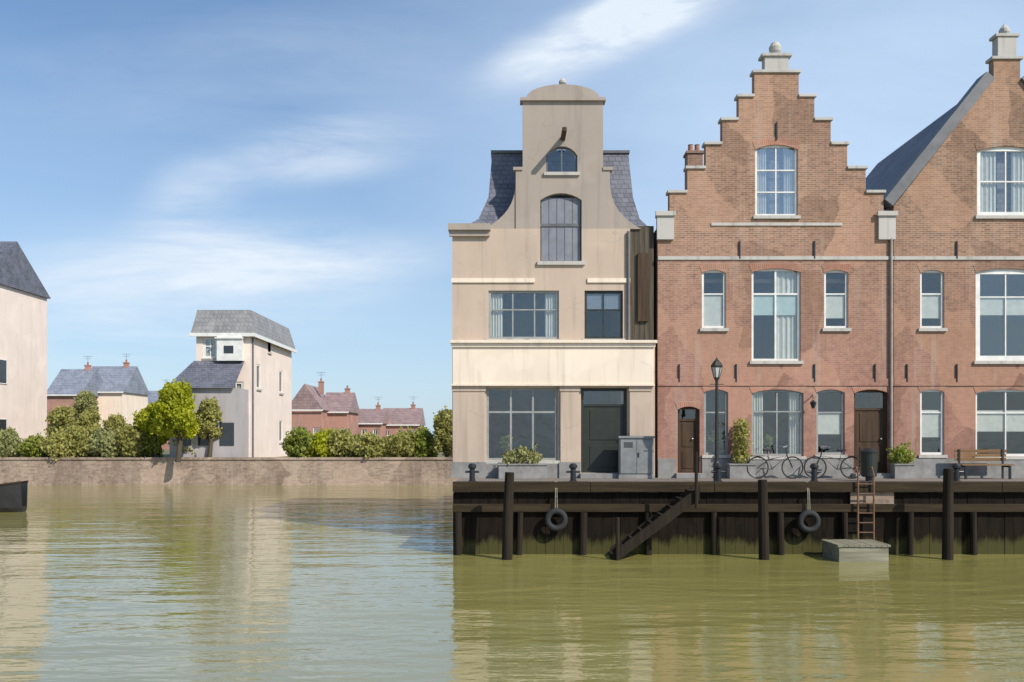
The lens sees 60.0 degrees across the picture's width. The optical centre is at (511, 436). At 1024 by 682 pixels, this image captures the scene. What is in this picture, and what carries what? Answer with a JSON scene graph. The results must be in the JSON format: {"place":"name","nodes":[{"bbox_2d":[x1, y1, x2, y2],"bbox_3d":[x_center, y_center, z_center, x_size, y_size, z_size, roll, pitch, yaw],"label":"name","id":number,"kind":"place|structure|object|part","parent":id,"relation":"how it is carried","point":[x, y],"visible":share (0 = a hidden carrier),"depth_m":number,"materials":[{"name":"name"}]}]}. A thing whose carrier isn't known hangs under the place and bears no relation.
{"place":"outdoors","nodes":[
{"label":"outdoors","id":0,"kind":"place"},
{"bbox_2d":[0,241,50,456],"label":"pale house","id":1,"kind":"structure","parent":0,"point":[24,296],"depth_m":68.27,"materials":[{"name":"white paint"}]},
{"bbox_2d":[0,419,6,430],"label":"window","id":2,"kind":"structure","parent":1,"relation":"in","point":[3,422],"depth_m":65.82,"materials":[{"name":"white paint"}]},
{"bbox_2d":[0,359,6,383],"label":"window","id":3,"kind":"structure","parent":1,"relation":"in","point":[3,363],"depth_m":65.82,"materials":[{"name":"grey glass"}]},
{"bbox_2d":[91,353,149,429],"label":"pale house","id":4,"kind":"structure","parent":0,"point":[123,391],"depth_m":101.70,"materials":[{"name":"cream plaster"},{"name":"blue-grey slate"},{"name":"white paint"}]},
{"bbox_2d":[148,379,169,449],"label":"brick house","id":5,"kind":"structure","parent":0,"point":[153,396],"depth_m":113.64,"materials":[{"name":"white paint"}]},
{"bbox_2d":[150,377,201,461],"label":"tree","id":6,"kind":"object","parent":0,"point":[175,405],"visible":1,"depth_m":59.42,"materials":[{"name":"green plant"}]},
{"bbox_2d":[131,450,449,456],"bbox_3d":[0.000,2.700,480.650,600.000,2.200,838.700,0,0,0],"label":"bank","id":7,"kind":"structure","parent":0,"point":[166,453],"depth_m":81.08,"materials":[{"name":"green plant"}]},
{"bbox_2d":[0,426,21,456],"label":"shrub","id":8,"kind":"object","parent":7,"relation":"on","point":[10,441],"visible":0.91,"depth_m":61.47,"materials":[{"name":"green plant"}]},
{"bbox_2d":[16,432,48,456],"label":"shrub","id":9,"kind":"object","parent":7,"relation":"on","point":[29,445],"visible":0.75,"depth_m":61.42,"materials":[{"name":"green plant"}]},
{"bbox_2d":[37,428,78,460],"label":"hedge bush","id":10,"kind":"object","parent":7,"relation":"on","point":[58,444],"visible":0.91,"depth_m":61.09,"materials":[{"name":"green plant"}]},
{"bbox_2d":[43,405,78,438],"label":"shrub","id":11,"kind":"object","parent":7,"relation":"on","point":[58,417],"visible":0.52,"depth_m":63.46,"materials":[{"name":"green plant"}]},
{"bbox_2d":[47,356,103,435],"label":"brick house","id":12,"kind":"structure","parent":7,"relation":"on","point":[66,387],"depth_m":97.39,"materials":[{"name":"white paint"}]},
{"bbox_2d":[65,423,94,456],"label":"hedge bush","id":13,"kind":"object","parent":7,"relation":"on","point":[80,435],"visible":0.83,"depth_m":61.69,"materials":[{"name":"green plant"}]},
{"bbox_2d":[73,390,102,429],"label":"tree","id":14,"kind":"object","parent":7,"relation":"on","point":[83,400],"visible":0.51,"depth_m":71.44,"materials":[{"name":"green plant"}]},
{"bbox_2d":[76,405,101,432],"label":"shrub","id":15,"kind":"object","parent":7,"relation":"on","point":[89,418],"visible":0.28,"depth_m":64.81,"materials":[{"name":"green plant"}]},
{"bbox_2d":[86,426,117,455],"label":"hedge bush","id":16,"kind":"object","parent":7,"relation":"on","point":[96,432],"visible":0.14,"depth_m":62.18,"materials":[{"name":"green plant"}]},
{"bbox_2d":[87,432,122,456],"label":"shrub","id":17,"kind":"object","parent":7,"relation":"on","point":[102,446],"visible":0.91,"depth_m":61.19,"materials":[{"name":"green plant"}]},
{"bbox_2d":[98,412,128,434],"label":"shrub","id":18,"kind":"object","parent":7,"relation":"on","point":[114,422],"visible":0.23,"depth_m":63.49,"materials":[{"name":"green plant"}]},
{"bbox_2d":[111,422,146,456],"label":"hedge bush","id":19,"kind":"object","parent":7,"relation":"on","point":[126,440],"visible":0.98,"depth_m":61.17,"materials":[{"name":"green plant"}]},
{"bbox_2d":[135,431,164,456],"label":"hedge bush","id":20,"kind":"object","parent":7,"relation":"on","point":[157,450],"visible":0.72,"depth_m":61.76,"materials":[{"name":"green plant"}]},
{"bbox_2d":[132,401,169,456],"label":"tree","id":21,"kind":"object","parent":7,"relation":"on","point":[144,423],"visible":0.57,"depth_m":61.35,"materials":[{"name":"green plant"}]},
{"bbox_2d":[168,438,196,454],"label":"hedge bush","id":22,"kind":"object","parent":7,"relation":"on","point":[186,448],"visible":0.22,"depth_m":61.73,"materials":[{"name":"green plant"}]},
{"bbox_2d":[193,396,223,456],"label":"tree","id":23,"kind":"object","parent":7,"relation":"on","point":[208,415],"visible":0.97,"depth_m":61.09,"materials":[{"name":"green plant"}]},
{"bbox_2d":[170,310,296,456],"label":"villa","id":24,"kind":"object","parent":7,"relation":"on","point":[240,368],"visible":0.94,"depth_m":64.00,"materials":[{"name":"white paint"}]},
{"bbox_2d":[202,337,216,359],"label":"window","id":25,"kind":"structure","parent":24,"relation":"in","point":[207,346],"depth_m":64.06,"materials":[{"name":"white paint"}]},
{"bbox_2d":[234,382,242,388],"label":"window","id":26,"kind":"structure","parent":24,"relation":"in","point":[238,384],"depth_m":64.08,"materials":[{"name":"white paint"}]},
{"bbox_2d":[256,364,261,390],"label":"window","id":27,"kind":"structure","parent":24,"relation":"in","point":[258,366],"depth_m":66.42,"materials":[{"name":"white paint"}]},
{"bbox_2d":[279,420,281,443],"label":"window","id":28,"kind":"structure","parent":24,"relation":"in","point":[280,421],"depth_m":72.74,"materials":[{"name":"white paint"}]},
{"bbox_2d":[279,371,283,394],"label":"window","id":29,"kind":"structure","parent":24,"relation":"in","point":[280,372],"depth_m":72.74,"materials":[{"name":"white paint"}]},
{"bbox_2d":[282,426,315,456],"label":"hedge bush","id":30,"kind":"object","parent":7,"relation":"on","point":[296,440],"visible":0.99,"depth_m":61.19,"materials":[{"name":"green plant"}]},
{"bbox_2d":[303,429,335,456],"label":"hedge bush","id":31,"kind":"object","parent":7,"relation":"on","point":[319,442],"visible":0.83,"depth_m":61.77,"materials":[{"name":"green plant"}]},
{"bbox_2d":[321,428,335,435],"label":"shrub","id":32,"kind":"object","parent":7,"relation":"on","point":[328,432],"visible":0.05,"depth_m":65.52,"materials":[{"name":"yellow plant"}]},
{"bbox_2d":[325,428,358,456],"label":"hedge bush","id":33,"kind":"object","parent":7,"relation":"on","point":[342,443],"visible":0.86,"depth_m":62.13,"materials":[{"name":"green plant"}]},
{"bbox_2d":[351,433,362,456],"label":"shrub","id":34,"kind":"object","parent":7,"relation":"on","point":[356,436],"visible":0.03,"depth_m":63.76,"materials":[{"name":"green plant"}]},
{"bbox_2d":[351,430,386,459],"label":"hedge bush","id":35,"kind":"object","parent":7,"relation":"on","point":[368,445],"visible":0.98,"depth_m":61.08,"materials":[{"name":"green plant"}]},
{"bbox_2d":[380,433,401,456],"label":"shrub","id":36,"kind":"object","parent":7,"relation":"on","point":[387,438],"visible":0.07,"depth_m":65.58,"materials":[{"name":"green plant"}]},
{"bbox_2d":[384,425,418,456],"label":"hedge bush","id":37,"kind":"object","parent":7,"relation":"on","point":[399,444],"visible":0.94,"depth_m":61.65,"materials":[{"name":"green plant"}]},
{"bbox_2d":[408,425,436,456],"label":"hedge bush","id":38,"kind":"object","parent":7,"relation":"on","point":[420,443],"visible":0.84,"depth_m":62.08,"materials":[{"name":"green plant"}]},
{"bbox_2d":[419,429,437,456],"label":"shrub","id":39,"kind":"object","parent":7,"relation":"on","point":[430,451],"visible":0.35,"depth_m":62.46,"materials":[{"name":"green plant"}]},
{"bbox_2d":[430,406,451,456],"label":"shrub","id":40,"kind":"object","parent":7,"relation":"on","point":[442,432],"visible":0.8,"depth_m":61.48,"materials":[{"name":"green plant"}]},
{"bbox_2d":[292,372,328,433],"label":"brick house","id":41,"kind":"structure","parent":0,"point":[310,408],"depth_m":92.00,"materials":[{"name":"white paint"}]},
{"bbox_2d":[324,385,359,434],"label":"brick house","id":42,"kind":"structure","parent":0,"point":[343,412],"depth_m":96.45,"materials":[{"name":"brick"}]},
{"bbox_2d":[358,402,388,438],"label":"brick house","id":43,"kind":"structure","parent":0,"point":[375,421],"depth_m":105.01,"materials":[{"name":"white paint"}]},
{"bbox_2d":[383,402,425,436],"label":"brick house","id":44,"kind":"structure","parent":0,"point":[413,416],"depth_m":109.16,"materials":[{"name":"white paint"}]},
{"bbox_2d":[0,485,1023,681],"bbox_3d":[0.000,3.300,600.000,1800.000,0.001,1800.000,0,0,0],"label":"water","id":45,"kind":"structure","parent":0,"point":[241,583],"depth_m":17.57,"materials":[{"name":"green liquid"}]},
{"bbox_2d":[0,480,28,511],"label":"rowing boat","id":46,"kind":"object","parent":45,"relation":"on","point":[13,496],"visible":0.94,"depth_m":38.86,"materials":[{"name":"black paint"}]},
{"bbox_2d":[0,457,459,484],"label":"canal wall","id":47,"kind":"structure","parent":45,"relation":"in","point":[238,471],"depth_m":61.00,"materials":[{"name":"stone"}]},
{"bbox_2d":[502,472,513,559],"bbox_3d":[-0.121,2.724,23.900,0.362,3.557,0.298,0,0,0],"label":"mooring post","id":48,"kind":"object","parent":45,"relation":"in","point":[507,542],"visible":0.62,"depth_m":23.79,"materials":[{"name":"brown wood"}]},
{"bbox_2d":[609,452,700,560],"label":"water stairs","id":49,"kind":"structure","parent":45,"relation":"in","point":[686,499],"depth_m":23.79,"materials":[{"name":"brown wood"}]},
{"bbox_2d":[453,481,1023,554],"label":"quay wall","id":50,"kind":"structure","parent":45,"relation":"in","point":[719,521],"depth_m":24.97,"materials":[{"name":"brown wood"}]},
{"bbox_2d":[545,481,567,530],"bbox_3d":[1.233,1.929,24.766,0.650,1.391,0.293,0,0,0],"label":"tyre fender","id":51,"kind":"object","parent":50,"relation":"hanging from","point":[550,513],"visible":1,"depth_m":24.63,"materials":[{"name":"rubber"}]},
{"bbox_2d":[797,481,820,532],"bbox_3d":[8.273,1.954,24.766,0.650,1.441,0.293,0,0,0],"label":"tyre fender","id":52,"kind":"object","parent":50,"relation":"hanging from","point":[814,515],"visible":1,"depth_m":24.63,"materials":[{"name":"rubber"}]},
{"bbox_2d":[852,466,874,539],"bbox_3d":[9.864,2.262,24.884,0.496,2.876,0.384,0,0,0],"label":"ladder","id":53,"kind":"object","parent":50,"relation":"attached to","point":[873,503],"visible":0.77,"depth_m":24.70,"materials":[{"name":"metal"}]},
{"bbox_2d":[758,479,768,559],"bbox_3d":[6.791,2.824,23.900,0.322,3.355,0.298,0,0,0],"label":"mooring post","id":54,"kind":"object","parent":45,"relation":"in","point":[763,531],"visible":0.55,"depth_m":23.80,"materials":[{"name":"brown wood"}]},
{"bbox_2d":[821,539,890,561],"bbox_3d":[9.277,3.220,23.990,1.389,0.761,1.300,0,0,0],"label":"landing stage","id":55,"kind":"object","parent":45,"relation":"on","point":[854,550],"visible":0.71,"depth_m":23.38,"materials":[{"name":"grey wood"}]},
{"bbox_2d":[942,468,953,559],"bbox_3d":[11.737,2.674,23.900,0.312,3.654,0.298,0,0,0],"label":"mooring post","id":56,"kind":"object","parent":45,"relation":"in","point":[948,521],"visible":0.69,"depth_m":23.80,"materials":[{"name":"brown wood"}]},
{"bbox_2d":[0,0,1023,433],"label":"sky","id":57,"kind":"structure","parent":0,"point":[305,166],"materials":[{"name":"blue"}]},
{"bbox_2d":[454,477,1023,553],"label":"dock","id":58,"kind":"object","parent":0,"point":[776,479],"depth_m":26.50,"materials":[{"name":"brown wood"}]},
{"bbox_2d":[465,463,478,480],"bbox_3d":[-1.145,1.025,25.500,0.257,0.550,0.374,0,0,-59],"label":"bollard","id":59,"kind":"object","parent":58,"relation":"on","point":[472,467],"visible":0.84,"depth_m":25.43,"materials":[{"name":"black metal"}]},
{"bbox_2d":[498,444,547,478],"bbox_3d":[0.333,0.751,27.680,1.560,1.097,0.638,0,0,0],"label":"planter","id":60,"kind":"object","parent":58,"relation":"on","point":[530,468],"visible":1,"depth_m":27.50,"materials":[{"name":"grey concrete"}]},
{"bbox_2d":[448,78,656,478],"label":"plastered house","id":61,"kind":"structure","parent":58,"relation":"on","point":[553,342],"depth_m":28.20,"materials":[{"name":"beige paint"}]},
{"bbox_2d":[495,435,512,455],"bbox_3d":[-0.214,0.301,28.641,0.449,0.775,0.536,0,0,-41],"label":"potted plant","id":62,"kind":"object","parent":61,"relation":"in","point":[505,440],"visible":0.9,"depth_m":28.57,"materials":[{"name":"green plant"}]},
{"bbox_2d":[485,388,559,463],"bbox_3d":[0.317,-0.357,28.237,2.401,2.407,0.225,0,0,0],"label":"window","id":63,"kind":"structure","parent":61,"relation":"in","point":[487,389],"depth_m":28.26,"materials":[{"name":"grey paint"}]},
{"bbox_2d":[486,291,560,339],"bbox_3d":[0.373,-3.840,28.265,2.379,1.638,0.280,0,0,0],"label":"window","id":64,"kind":"structure","parent":61,"relation":"in","point":[551,309],"depth_m":28.36,"materials":[{"name":"grey paint"}]},
{"bbox_2d":[537,198,584,264],"bbox_3d":[1.560,-6.551,28.255,1.512,2.171,0.270,0,0,0],"label":"loft door","id":65,"kind":"structure","parent":61,"relation":"in","point":[560,225],"depth_m":28.32,"materials":[{"name":"blue paint"}]},
{"bbox_2d":[544,147,579,175],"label":"window","id":66,"kind":"structure","parent":61,"relation":"in","point":[548,173],"depth_m":28.19,"materials":[{"name":"glass"}]},
{"bbox_2d":[582,291,624,339],"bbox_3d":[2.917,-3.840,28.237,1.361,1.638,0.225,0,0,0],"label":"window","id":67,"kind":"structure","parent":61,"relation":"in","point":[603,301],"depth_m":28.30,"materials":[{"name":"green paint"}]},
{"bbox_2d":[581,388,626,472],"bbox_3d":[2.929,-0.210,28.390,1.470,2.700,0.100,0,0,0],"label":"door","id":68,"kind":"structure","parent":61,"relation":"in","point":[601,424],"depth_m":28.35,"materials":[{"name":"green paint"}]},
{"bbox_2d":[566,463,579,480],"bbox_3d":[1.759,1.025,25.500,0.257,0.550,0.374,0,0,-59],"label":"bollard","id":69,"kind":"object","parent":58,"relation":"on","point":[572,467],"visible":0.88,"depth_m":25.43,"materials":[{"name":"black metal"}]},
{"bbox_2d":[617,436,654,478],"bbox_3d":[3.872,0.635,27.745,1.140,1.330,0.490,0,0,0],"label":"electric cabinet","id":70,"kind":"object","parent":58,"relation":"on","point":[635,457],"visible":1,"depth_m":27.53,"materials":[{"name":"grey metal"}]},
{"bbox_3d":[3.619,0.605,27.538,0.494,1.050,0.020,0,0,0],"label":"door","id":71,"kind":"part","parent":70,"relation":"part of","materials":[{"name":"grey paint"}]},
{"bbox_3d":[4.125,0.605,27.538,0.494,1.050,0.020,0,0,0],"label":"door","id":72,"kind":"part","parent":70,"relation":"part of","materials":[{"name":"grey paint"}]},
{"bbox_2d":[710,357,723,480],"bbox_3d":[5.982,-0.530,25.900,0.400,3.660,0.312,0,0,0],"label":"street lamp","id":73,"kind":"object","parent":58,"relation":"on","point":[716,366],"visible":0.88,"depth_m":25.85,"materials":[{"name":"black metal"}]},
{"bbox_2d":[711,463,724,480],"bbox_3d":[5.930,1.025,25.500,0.257,0.550,0.374,0,0,-59],"label":"bollard","id":74,"kind":"object","parent":58,"relation":"on","point":[718,467],"visible":0.89,"depth_m":25.43,"materials":[{"name":"black metal"}]},
{"bbox_2d":[726,418,756,478],"bbox_3d":[7.166,0.344,27.750,0.860,1.912,0.766,0,0,0],"label":"planter","id":75,"kind":"object","parent":58,"relation":"on","point":[738,469],"visible":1,"depth_m":27.58,"materials":[{"name":"grey stone"}]},
{"bbox_2d":[747,446,803,478],"bbox_3d":[8.189,0.785,27.600,1.804,1.034,0.585,0,0,-3],"label":"bicycle","id":76,"kind":"object","parent":58,"relation":"on","point":[782,467],"visible":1,"depth_m":27.59,"materials":[{"name":"metal"}]},
{"bbox_2d":[807,463,820,480],"bbox_3d":[8.691,1.025,25.500,0.257,0.550,0.374,0,0,-59],"label":"bollard","id":77,"kind":"object","parent":58,"relation":"on","point":[814,467],"visible":0.93,"depth_m":25.44,"materials":[{"name":"black metal"}]},
{"bbox_2d":[804,446,860,478],"bbox_3d":[10.004,0.785,27.600,1.804,1.034,0.585,0,0,6],"label":"bicycle","id":78,"kind":"object","parent":58,"relation":"on","point":[841,467],"visible":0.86,"depth_m":27.57,"materials":[{"name":"black metal"}]},
{"bbox_2d":[860,448,877,480],"bbox_3d":[10.547,0.805,26.200,0.520,0.990,0.520,0,0,0],"label":"waste bin","id":79,"kind":"object","parent":58,"relation":"on","point":[868,457],"visible":0.98,"depth_m":26.02,"materials":[{"name":"metal"}]},
{"bbox_2d":[886,440,915,478],"bbox_3d":[12.171,0.700,27.721,0.881,1.199,0.804,0,0,20],"label":"planter","id":80,"kind":"object","parent":58,"relation":"on","point":[901,467],"visible":1,"depth_m":27.55,"materials":[{"name":"grey stone"}]},
{"bbox_2d":[952,463,963,480],"bbox_3d":[12.781,1.025,25.500,0.257,0.550,0.374,0,0,-59],"label":"bollard","id":81,"kind":"object","parent":58,"relation":"on","point":[956,467],"visible":0.82,"depth_m":25.43,"materials":[{"name":"black metal"}]},
{"bbox_2d":[955,449,1014,478],"bbox_3d":[14.665,0.840,27.532,1.600,0.920,0.505,0,0,0],"label":"bench","id":82,"kind":"object","parent":58,"relation":"on","point":[1002,455],"visible":0.85,"depth_m":27.75,"materials":[{"name":"brown wood"}]},
{"bbox_2d":[654,41,897,477],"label":"brick house","id":83,"kind":"structure","parent":0,"point":[775,234],"depth_m":28.20,"materials":[{"name":"brick"}]},
{"bbox_2d":[678,407,698,472],"bbox_3d":[5.620,0.084,28.357,0.701,2.112,0.165,0,0,0],"label":"door","id":84,"kind":"structure","parent":83,"relation":"in","point":[688,429],"depth_m":28.35,"materials":[{"name":"brown wood"}]},
{"bbox_2d":[706,429,722,451],"bbox_3d":[6.567,0.126,28.623,0.518,0.758,0.460,0,0,31],"label":"potted plant","id":85,"kind":"object","parent":83,"relation":"in","point":[713,438],"visible":0.59,"depth_m":28.58,"materials":[{"name":"green plant"}]},
{"bbox_2d":[700,270,728,330],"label":"window","id":86,"kind":"structure","parent":83,"relation":"in","point":[711,302],"depth_m":28.32,"materials":[{"name":"white paint"}]},
{"bbox_2d":[702,390,730,457],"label":"window","id":87,"kind":"structure","parent":83,"relation":"in","point":[706,454],"depth_m":28.26,"materials":[{"name":"grey paint"}]},
{"bbox_2d":[763,434,772,453],"bbox_3d":[8.247,0.213,28.629,0.344,0.675,0.381,0,0,42],"label":"potted plant","id":88,"kind":"object","parent":83,"relation":"in","point":[767,440],"visible":0.98,"depth_m":28.56,"materials":[{"name":"green plant"}]},
{"bbox_2d":[749,269,803,363],"bbox_3d":[8.401,-3.840,28.265,1.700,3.040,0.280,0,0,0],"label":"window","id":89,"kind":"structure","parent":83,"relation":"in","point":[784,303],"depth_m":28.32,"materials":[{"name":"white paint"}]},
{"bbox_2d":[753,145,800,218],"bbox_3d":[8.413,-8.114,28.265,1.497,2.361,0.280,0,0,0],"label":"window","id":90,"kind":"structure","parent":83,"relation":"in","point":[789,170],"depth_m":28.37,"materials":[{"name":"white paint"}]},
{"bbox_2d":[750,389,806,458],"bbox_3d":[8.446,-0.402,28.265,1.791,2.226,0.280,0,0,0],"label":"window","id":91,"kind":"structure","parent":83,"relation":"in","point":[757,397],"depth_m":28.37,"materials":[{"name":"grey paint"}]},
{"bbox_2d":[814,389,847,457],"bbox_3d":[10.131,-0.425,28.237,1.045,2.181,0.225,0,0,0],"label":"window","id":92,"kind":"structure","parent":83,"relation":"in","point":[826,422],"depth_m":28.28,"materials":[{"name":"grey paint"}]},
{"bbox_2d":[822,270,850,330],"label":"window","id":93,"kind":"structure","parent":83,"relation":"in","point":[835,304],"depth_m":28.27,"materials":[{"name":"white paint"}]},
{"bbox_2d":[854,390,886,472],"bbox_3d":[11.432,-0.188,28.357,1.108,2.655,0.165,0,0,0],"label":"door","id":94,"kind":"structure","parent":83,"relation":"in","point":[870,424],"depth_m":28.35,"materials":[{"name":"brown wood"}]},
{"bbox_2d":[866,24,1023,477],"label":"brick house","id":95,"kind":"structure","parent":0,"point":[951,181],"depth_m":28.20,"materials":[{"name":"brick"}]},
{"bbox_2d":[918,270,947,330],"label":"window","id":96,"kind":"structure","parent":95,"relation":"in","point":[931,304],"depth_m":28.30,"materials":[{"name":"white paint"}]},
{"bbox_2d":[918,389,947,457],"bbox_3d":[13.365,-0.425,28.237,0.909,2.181,0.225,0,0,0],"label":"window","id":97,"kind":"structure","parent":95,"relation":"in","point":[931,421],"depth_m":28.30,"materials":[{"name":"white paint"}]},
{"bbox_2d":[973,269,1023,363],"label":"window","id":98,"kind":"structure","parent":95,"relation":"in","point":[1004,305],"depth_m":28.27,"materials":[{"name":"white paint"}]},
{"bbox_2d":[973,389,1023,458],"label":"window","id":99,"kind":"structure","parent":95,"relation":"in","point":[1004,420],"depth_m":28.32,"materials":[{"name":"white paint"}]},
{"bbox_2d":[975,147,1023,218],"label":"window","id":100,"kind":"structure","parent":95,"relation":"in","point":[986,162],"depth_m":28.37,"materials":[{"name":"white paint"}]}
]}

